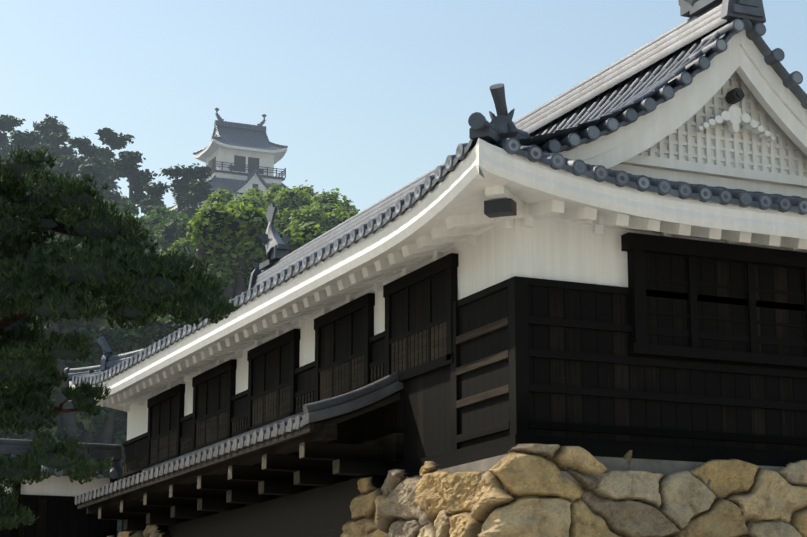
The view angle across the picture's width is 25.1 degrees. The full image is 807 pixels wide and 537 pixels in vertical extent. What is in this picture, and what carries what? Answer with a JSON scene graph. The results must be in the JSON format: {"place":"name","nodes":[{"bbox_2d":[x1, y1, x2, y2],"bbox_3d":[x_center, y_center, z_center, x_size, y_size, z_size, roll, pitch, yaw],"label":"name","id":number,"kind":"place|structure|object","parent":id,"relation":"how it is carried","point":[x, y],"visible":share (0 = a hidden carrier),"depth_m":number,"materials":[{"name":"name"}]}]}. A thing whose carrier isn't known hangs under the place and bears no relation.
{"place":"outdoors","nodes":[
{"label":"outdoors","id":0,"kind":"place"},
{"bbox_2d":[3,475,117,536],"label":"wall","id":1,"kind":"structure","parent":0,"point":[52,485],"depth_m":35.20,"materials":[{"name":"white paint"}]},
{"bbox_2d":[0,498,117,536],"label":"dobei boards","id":2,"kind":"object","parent":1,"relation":"attached to","point":[62,518],"depth_m":35.07,"materials":[{"name":"black wood"}]},
{"bbox_2d":[0,438,122,478],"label":"dobei roof tiles","id":3,"kind":"object","parent":1,"relation":"on","point":[13,448],"visible":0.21,"depth_m":35.32,"materials":[{"name":"grey tile"}]},
{"bbox_2d":[142,526,169,535],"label":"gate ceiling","id":4,"kind":"structure","parent":0,"point":[167,532],"depth_m":32.72,"materials":[{"name":"black wood"}]},
{"bbox_2d":[0,0,806,217],"label":"sky","id":5,"kind":"structure","parent":0,"point":[366,98],"materials":[{"name":"blue"}]},
{"bbox_2d":[127,218,806,440],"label":"plaster wall","id":6,"kind":"structure","parent":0,"point":[559,251],"depth_m":21.40,"materials":[{"name":"white paint"}]},
{"bbox_2d":[69,138,806,411],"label":"roof eaves","id":7,"kind":"object","parent":6,"relation":"on","point":[447,213],"visible":0.46,"depth_m":21.48,"materials":[{"name":"white paint"}]},
{"bbox_2d":[72,22,806,385],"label":"roof edge tiles","id":8,"kind":"object","parent":7,"relation":"on","point":[634,90],"visible":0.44,"depth_m":21.88,"materials":[{"name":"grey tile"}]},
{"bbox_2d":[64,0,765,376],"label":"ridge-end ornaments","id":9,"kind":"object","parent":8,"relation":"on","point":[278,246],"visible":0.73,"depth_m":22.38},
{"bbox_2d":[68,1,806,379],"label":"gate ridge tiles","id":10,"kind":"object","parent":8,"relation":"on","point":[660,47],"visible":0.58,"depth_m":23.45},
{"bbox_2d":[514,29,806,197],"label":"gable","id":11,"kind":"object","parent":8,"relation":"on","point":[699,129],"visible":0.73,"depth_m":22.28,"materials":[{"name":"white paint"}]},
{"bbox_2d":[725,88,744,103],"bbox_3d":[4.078,-2.122,22.311,0.170,0.147,0.206,6,-14,-24],"label":"gable ornament","id":12,"kind":"object","parent":11,"relation":"attached to","point":[734,95],"visible":1,"depth_m":22.26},
{"bbox_2d":[484,198,516,217],"bbox_3d":[1.092,-0.719,20.452,0.320,0.235,0.215,-5,-14,20],"label":"beam end","id":13,"kind":"object","parent":7,"relation":"attached to","point":[500,208],"visible":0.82,"depth_m":20.36,"materials":[{"name":"grey wood"}]},
{"label":"ground","id":14,"kind":"structure","parent":0,"visible":0},
{"bbox_2d":[0,132,359,530],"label":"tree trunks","id":15,"kind":"object","parent":14,"relation":"on","point":[103,436],"depth_m":42.37,"materials":[{"name":"brown plant"}]},
{"bbox_2d":[0,114,215,217],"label":"background trees","id":16,"kind":"object","parent":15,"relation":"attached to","point":[48,134],"visible":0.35,"depth_m":120.74,"materials":[{"name":"leaf"}]},
{"bbox_2d":[0,192,233,536],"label":"dark tree leaves","id":17,"kind":"object","parent":15,"relation":"on","point":[144,341],"visible":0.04,"depth_m":42.47,"materials":[{"name":"green plant"}]},
{"bbox_2d":[0,144,240,530],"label":"pine tree","id":18,"kind":"object","parent":15,"relation":"attached to","point":[29,292],"depth_m":19.69,"materials":[{"name":"green plant"}]},
{"bbox_2d":[0,119,352,535],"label":"tree foliage","id":19,"kind":"object","parent":18,"relation":"attached to","point":[65,354],"visible":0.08,"depth_m":20.14,"materials":[{"name":"green plant"}]},
{"bbox_2d":[27,180,357,440],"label":"light tree leaves","id":20,"kind":"object","parent":15,"relation":"attached to","point":[293,227],"visible":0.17,"depth_m":44.54,"materials":[{"name":"green plant"}]},
{"bbox_2d":[164,454,798,536],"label":"stone wall","id":21,"kind":"structure","parent":14,"relation":"on","point":[665,467],"depth_m":20.92,"materials":[{"name":"beige stone"}]},
{"bbox_2d":[107,525,164,536],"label":"stone wall","id":22,"kind":"structure","parent":21,"relation":"on","point":[150,531],"depth_m":31.84,"materials":[{"name":"beige stone"}]},
{"bbox_2d":[340,444,806,536],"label":"stone wall","id":23,"kind":"structure","parent":21,"relation":"on","point":[541,497],"depth_m":20.48,"materials":[{"name":"beige stone"}]},
{"bbox_2d":[122,252,806,535],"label":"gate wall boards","id":24,"kind":"object","parent":23,"relation":"on","point":[418,414],"visible":0.21,"depth_m":21.69,"materials":[{"name":"black wood"}]},
{"bbox_2d":[77,391,403,536],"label":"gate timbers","id":25,"kind":"object","parent":24,"relation":"attached to","point":[302,508],"visible":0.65,"depth_m":25.86,"materials":[{"name":"black wood"}]},
{"bbox_2d":[98,442,339,529],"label":"gate beam ends","id":26,"kind":"object","parent":25,"relation":"attached to","point":[336,466],"visible":0.98,"depth_m":25.96,"materials":[{"name":"white wood"}]},
{"bbox_2d":[75,371,402,504],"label":"pent roof tiles","id":27,"kind":"object","parent":25,"relation":"on","point":[366,395],"visible":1,"depth_m":24.30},
{"bbox_2d":[123,317,508,472],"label":"gate battens","id":28,"kind":"object","parent":24,"relation":"attached to","point":[417,349],"visible":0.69,"depth_m":24.71,"materials":[{"name":"black wood"}]},
{"bbox_2d":[122,232,806,484],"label":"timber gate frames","id":29,"kind":"structure","parent":24,"relation":"attached to","point":[635,246],"depth_m":21.72,"materials":[{"name":"black wood"}]},
{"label":"hill","id":30,"kind":"structure","parent":0,"visible":0},
{"bbox_2d":[169,130,286,212],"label":"keep plaster walls","id":31,"kind":"structure","parent":30,"relation":"on","point":[220,151],"depth_m":190.92,"materials":[{"name":"white paint"}]},
{"bbox_2d":[167,120,292,209],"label":"keep roofs","id":32,"kind":"structure","parent":31,"relation":"on","point":[242,135],"depth_m":192.53,"materials":[{"name":"grey tile"}]},
{"bbox_2d":[215,108,266,126],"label":"roof finials","id":33,"kind":"object","parent":32,"relation":"on","point":[220,119],"visible":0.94,"depth_m":193.69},
{"bbox_2d":[204,134,285,188],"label":"keep railings and openings","id":34,"kind":"object","parent":31,"relation":"attached to","point":[239,165],"visible":0.31,"depth_m":190.97,"materials":[{"name":"black wood"}]}
]}

